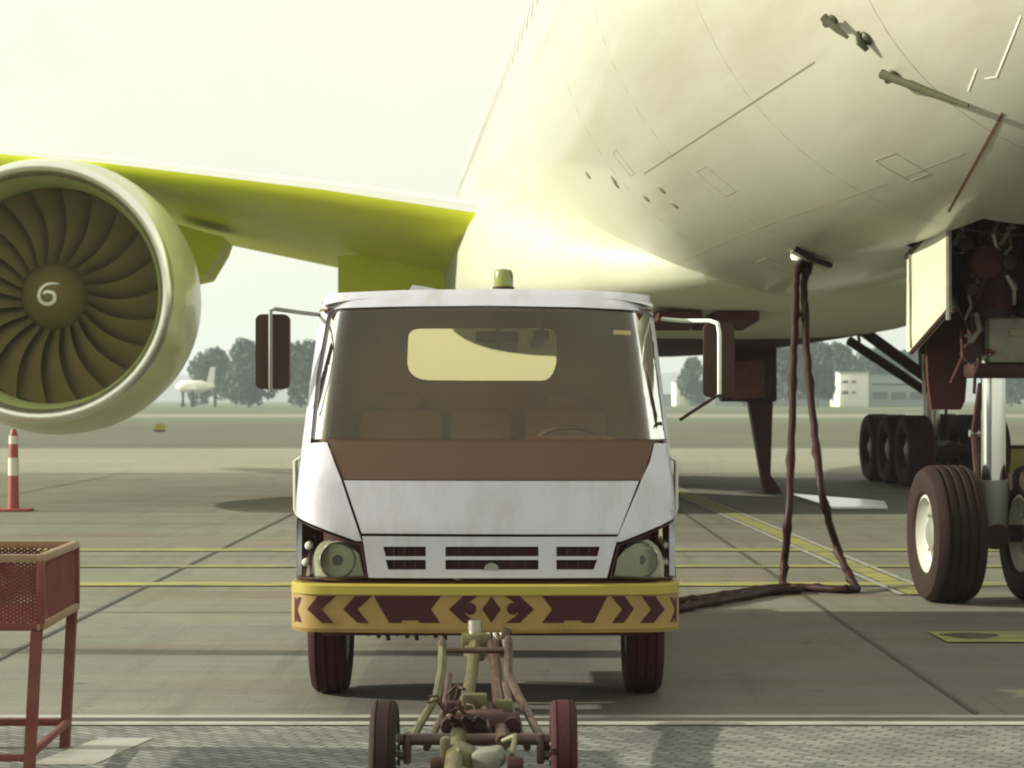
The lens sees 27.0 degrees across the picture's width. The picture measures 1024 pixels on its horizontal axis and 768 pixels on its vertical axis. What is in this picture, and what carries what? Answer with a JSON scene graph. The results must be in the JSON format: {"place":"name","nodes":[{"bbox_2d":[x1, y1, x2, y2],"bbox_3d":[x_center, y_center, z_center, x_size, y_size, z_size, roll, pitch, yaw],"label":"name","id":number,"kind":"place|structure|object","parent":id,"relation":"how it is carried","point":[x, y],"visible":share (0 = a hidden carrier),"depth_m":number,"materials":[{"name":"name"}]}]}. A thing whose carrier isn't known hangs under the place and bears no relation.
{"place":"outdoors","nodes":[
{"label":"outdoors","id":0,"kind":"place"},
{"bbox_2d":[0,448,861,472],"bbox_3d":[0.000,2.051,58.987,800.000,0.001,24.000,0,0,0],"label":"pale strip","id":1,"kind":"object","parent":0,"point":[281,460],"depth_m":56.74,"materials":[{"name":"concrete"}]},
{"bbox_2d":[0,0,915,380],"label":"sky","id":2,"kind":"structure","parent":0,"point":[388,94],"materials":[{"name":"white"}]},
{"bbox_2d":[0,473,1023,725],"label":"apron","id":3,"kind":"object","parent":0,"point":[192,663],"depth_m":19.63,"materials":[{"name":"concrete"}]},
{"bbox_2d":[0,429,33,511],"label":"safety post","id":4,"kind":"object","parent":3,"relation":"on","point":[13,482],"visible":1,"depth_m":31.04,"materials":[{"name":"plastic"}]},
{"bbox_2d":[255,268,734,692],"bbox_3d":[-0.091,0.545,13.810,2.567,2.369,5.774,0,0,0],"label":"service truck","id":5,"kind":"object","parent":3,"relation":"on","point":[446,508],"visible":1,"depth_m":11.14,"materials":[{"name":"white paint"}]},
{"bbox_2d":[2,549,1006,585],"bbox_3d":[0.000,1.770,20.858,80.000,0.001,4.600,0,0,0],"label":"stop line marking","id":6,"kind":"object","parent":3,"relation":"on","point":[289,583],"depth_m":20.67,"materials":[{"name":"yellow paint"}]},
{"bbox_2d":[0,0,1023,601],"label":"jet airliner","id":7,"kind":"object","parent":3,"relation":"on","point":[732,162],"visible":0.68,"depth_m":22.17,"materials":[{"name":"metal"}]},
{"bbox_2d":[525,2,530,31],"bbox_3d":[0.208,-4.612,26.791,0.071,0.376,0.260,0,0,-4],"label":"cabin window","id":8,"kind":"structure","parent":7,"relation":"in","point":[530,2],"depth_m":26.80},
{"bbox_2d":[679,259,806,612],"bbox_3d":[2.088,0.260,17.928,0.652,3.017,4.698,0,0,23],"label":"power cable","id":9,"kind":"object","parent":7,"relation":"hanging from","point":[790,459],"visible":0.89,"depth_m":18.35,"materials":[{"name":"rubber"}]},
{"bbox_2d":[679,261,860,603],"bbox_3d":[2.338,0.277,18.159,1.211,2.983,4.027,0,0,29],"label":"power cable","id":10,"kind":"object","parent":7,"relation":"hanging from","point":[854,586],"visible":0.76,"depth_m":18.43,"materials":[{"name":"rubber"}]},
{"bbox_2d":[790,246,832,270],"bbox_3d":[2.795,-1.177,19.955,0.516,0.213,0.307,0,0,-22],"label":"hatch door","id":11,"kind":"structure","parent":7,"relation":"in","point":[825,265],"depth_m":19.83,"materials":[{"name":"black metal"}]},
{"bbox_2d":[904,230,951,353],"bbox_3d":[3.350,-0.788,17.247,0.085,1.079,1.524,0,0,-2],"label":"gear door","id":12,"kind":"structure","parent":7,"relation":"in","point":[929,289],"depth_m":17.20,"materials":[{"name":"white metal"}]},
{"bbox_2d":[925,311,967,409],"bbox_3d":[3.623,-0.199,17.782,0.352,0.824,0.060,0,0,0],"label":"landing gear door","id":13,"kind":"structure","parent":7,"relation":"in","point":[942,348],"depth_m":17.75,"materials":[{"name":"brown metal"}]},
{"bbox_2d":[0,715,1023,724],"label":"edge line","id":14,"kind":"object","parent":3,"relation":"on","point":[581,719],"depth_m":10.82,"materials":[{"name":"white paint"}]},
{"bbox_2d":[0,473,1023,713],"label":"slab joint","id":15,"kind":"object","parent":3,"relation":"on","point":[953,697],"visible":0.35,"depth_m":16.31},
{"bbox_2d":[719,347,781,492],"bbox_3d":[4.169,0.631,37.337,1.043,2.680,0.710,0,0,0],"label":"service pedestal","id":16,"kind":"object","parent":3,"relation":"on","point":[756,380],"visible":0.65,"depth_m":37.00,"materials":[{"name":"red paint"}]},
{"bbox_2d":[678,487,917,593],"bbox_3d":[3.094,1.837,30.546,0.365,0.001,25.671,0,0,-1],"label":"lead in marking","id":17,"kind":"object","parent":3,"relation":"on","point":[885,579],"visible":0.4,"depth_m":23.13,"materials":[{"name":"yellow paint"}]},
{"bbox_2d":[794,494,887,508],"bbox_3d":[5.257,1.847,33.813,1.137,0.030,4.473,0,0,0],"label":"drip tray","id":18,"kind":"object","parent":3,"relation":"on","point":[842,503],"visible":0.86,"depth_m":32.85,"materials":[{"name":"metal"}]},
{"bbox_2d":[1008,445,1023,474],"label":"equipment bin","id":19,"kind":"object","parent":3,"relation":"on","point":[1017,455],"visible":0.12,"depth_m":44.23,"materials":[{"name":"yellow metal"}]},
{"bbox_2d":[0,726,1023,767],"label":"block paving","id":20,"kind":"structure","parent":0,"point":[630,747],"depth_m":9.96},
{"bbox_2d":[0,541,79,767],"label":"cart","id":21,"kind":"object","parent":20,"relation":"on","point":[50,584],"visible":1,"depth_m":9.25,"materials":[{"name":"red paint"}]},
{"bbox_2d":[36,738,151,763],"bbox_3d":[-1.935,1.695,9.863,0.285,0.001,0.816,0,0,11],"label":"white patch marking","id":22,"kind":"object","parent":20,"relation":"on","point":[97,750],"visible":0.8,"depth_m":9.84,"materials":[{"name":"white paint"}]},
{"bbox_2d":[368,619,577,767],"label":"tow bar","id":23,"kind":"object","parent":20,"relation":"on","point":[470,722],"visible":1,"depth_m":8.44,"materials":[{"name":"metal"}]},
{"bbox_2d":[0,423,1023,447],"bbox_3d":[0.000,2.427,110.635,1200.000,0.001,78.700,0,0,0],"label":"taxiway","id":24,"kind":"structure","parent":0,"point":[290,435],"depth_m":93.63,"materials":[{"name":"grey asphalt"}]},
{"bbox_2d":[153,423,166,431],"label":"taxiway marker","id":25,"kind":"object","parent":24,"relation":"on","point":[159,427],"visible":1,"depth_m":107.22,"materials":[{"name":"yellow paint"}]},
{"bbox_2d":[307,394,746,405],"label":"perimeter wall","id":26,"kind":"structure","parent":0,"point":[667,399],"depth_m":559.98,"materials":[{"name":"grey concrete"}]},
{"bbox_2d":[120,401,1023,422],"bbox_3d":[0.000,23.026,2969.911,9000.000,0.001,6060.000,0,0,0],"label":"ground","id":27,"kind":"structure","parent":0,"point":[273,405],"depth_m":266.61,"materials":[{"name":"green plant"}]},
{"bbox_2d":[175,367,214,406],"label":"parked jet","id":28,"kind":"object","parent":27,"relation":"on","point":[192,386],"visible":1,"depth_m":459.18,"materials":[{"name":"metal"}]},
{"bbox_2d":[187,346,234,406],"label":"rounded tree","id":29,"kind":"object","parent":27,"relation":"on","point":[217,358],"visible":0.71,"depth_m":467.68,"materials":[{"name":"green plant"}]},
{"bbox_2d":[217,337,277,406],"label":"broad tree","id":30,"kind":"object","parent":27,"relation":"on","point":[247,389],"visible":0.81,"depth_m":438.33,"materials":[{"name":"green plant"}]},
{"bbox_2d":[276,338,315,407],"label":"rounded tree","id":31,"kind":"object","parent":27,"relation":"on","point":[302,356],"visible":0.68,"depth_m":426.17,"materials":[{"name":"green plant"}]},
{"bbox_2d":[676,356,707,405],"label":"broad tree","id":32,"kind":"object","parent":27,"relation":"on","point":[690,386],"visible":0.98,"depth_m":518.02,"materials":[{"name":"green plant"}]},
{"bbox_2d":[670,381,714,405],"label":"distant white hangar","id":33,"kind":"structure","parent":27,"relation":"on","point":[678,398],"depth_m":519.99,"materials":[{"name":"white concrete"}]},
{"bbox_2d":[773,347,783,406],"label":"dense tree","id":34,"kind":"object","parent":27,"relation":"on","point":[779,350],"visible":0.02,"depth_m":448.16,"materials":[{"name":"green plant"}]},
{"bbox_2d":[777,344,804,399],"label":"dense tree","id":35,"kind":"object","parent":27,"relation":"on","point":[782,377],"visible":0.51,"depth_m":438.52,"materials":[{"name":"green plant"}]},
{"bbox_2d":[774,392,829,405],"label":"shed","id":36,"kind":"structure","parent":27,"relation":"on","point":[801,399],"depth_m":519.98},
{"bbox_2d":[797,393,814,398],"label":"window","id":37,"kind":"structure","parent":36,"relation":"in","point":[799,395],"depth_m":519.89,"materials":[{"name":"grey glass"}]},
{"bbox_2d":[799,341,836,406],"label":"dense tree","id":38,"kind":"object","parent":27,"relation":"on","point":[822,370],"visible":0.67,"depth_m":452.82,"materials":[{"name":"green plant"}]},
{"bbox_2d":[819,341,865,400],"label":"broad tree","id":39,"kind":"object","parent":27,"relation":"on","point":[842,357],"visible":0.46,"depth_m":478.55,"materials":[{"name":"green plant"}]},
{"bbox_2d":[830,372,869,406],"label":"white office block","id":40,"kind":"structure","parent":27,"relation":"on","point":[852,389],"depth_m":470.01,"materials":[{"name":"white concrete"}]},
{"bbox_2d":[854,347,900,374],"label":"rounded tree","id":41,"kind":"object","parent":27,"relation":"on","point":[871,367],"visible":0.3,"depth_m":517.26,"materials":[{"name":"green plant"}]},
{"bbox_2d":[869,375,922,406],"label":"grey terminal","id":42,"kind":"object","parent":27,"relation":"on","point":[889,391],"visible":0.38,"depth_m":477.98,"materials":[{"name":"grey concrete"}]},
{"bbox_2d":[872,392,887,398],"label":"window","id":43,"kind":"structure","parent":42,"relation":"in","point":[875,395],"depth_m":477.90,"materials":[{"name":"grey glass"}]},
{"bbox_2d":[872,383,908,385],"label":"window","id":44,"kind":"structure","parent":42,"relation":"in","point":[873,384],"depth_m":477.90,"materials":[{"name":"grey glass"}]},
{"bbox_2d":[891,392,905,398],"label":"window","id":45,"kind":"structure","parent":42,"relation":"in","point":[894,395],"depth_m":477.90,"materials":[{"name":"grey glass"}]},
{"bbox_2d":[910,392,922,398],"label":"window","id":46,"kind":"structure","parent":42,"relation":"in","point":[913,395],"depth_m":477.90,"materials":[{"name":"grey glass"}]},
{"bbox_2d":[893,349,917,374],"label":"broad tree","id":47,"kind":"object","parent":27,"relation":"on","point":[909,355],"visible":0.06,"depth_m":527.55,"materials":[{"name":"green plant"}]},
{"bbox_2d":[910,351,918,374],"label":"dense tree","id":48,"kind":"object","parent":27,"relation":"on","point":[915,359],"depth_m":520.10,"materials":[{"name":"green plant"}]},
{"bbox_2d":[980,378,1023,405],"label":"rounded tree","id":49,"kind":"object","parent":27,"relation":"on","point":[1014,388],"visible":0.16,"depth_m":494.98,"materials":[{"name":"green plant"}]},
{"bbox_2d":[130,414,1023,417],"bbox_3d":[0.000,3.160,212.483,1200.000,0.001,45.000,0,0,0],"label":"distant strip","id":50,"kind":"object","parent":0,"point":[667,416],"depth_m":215.46,"materials":[{"name":"concrete"}]},
{"bbox_2d":[140,410,1023,411],"bbox_3d":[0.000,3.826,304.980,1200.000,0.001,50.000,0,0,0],"label":"distant taxiway","id":51,"kind":"structure","parent":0,"point":[665,411],"depth_m":286.46,"materials":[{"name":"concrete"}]},
{"bbox_2d":[155,372,1023,400],"bbox_3d":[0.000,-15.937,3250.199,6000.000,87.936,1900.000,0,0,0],"label":"hills","id":52,"kind":"structure","parent":0,"point":[171,393],"depth_m":2490.28,"materials":[{"name":"grey"}]},
{"bbox_2d":[341,612,1023,714],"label":"apron bay","id":53,"kind":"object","parent":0,"point":[770,663],"visible":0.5,"depth_m":12.84,"materials":[{"name":"grey concrete"}]},
{"bbox_2d":[930,631,1023,641],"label":"yellow box marking","id":54,"kind":"object","parent":53,"relation":"on","point":[1013,636],"visible":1,"depth_m":14.48,"materials":[{"name":"yellow paint"}]},
{"bbox_2d":[939,633,998,637],"bbox_3d":[3.137,1.719,14.594,0.419,0.001,0.340,0,0,0],"label":"oil stain patch","id":55,"kind":"object","parent":54,"relation":"on","point":[974,635],"visible":1,"depth_m":14.58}
]}

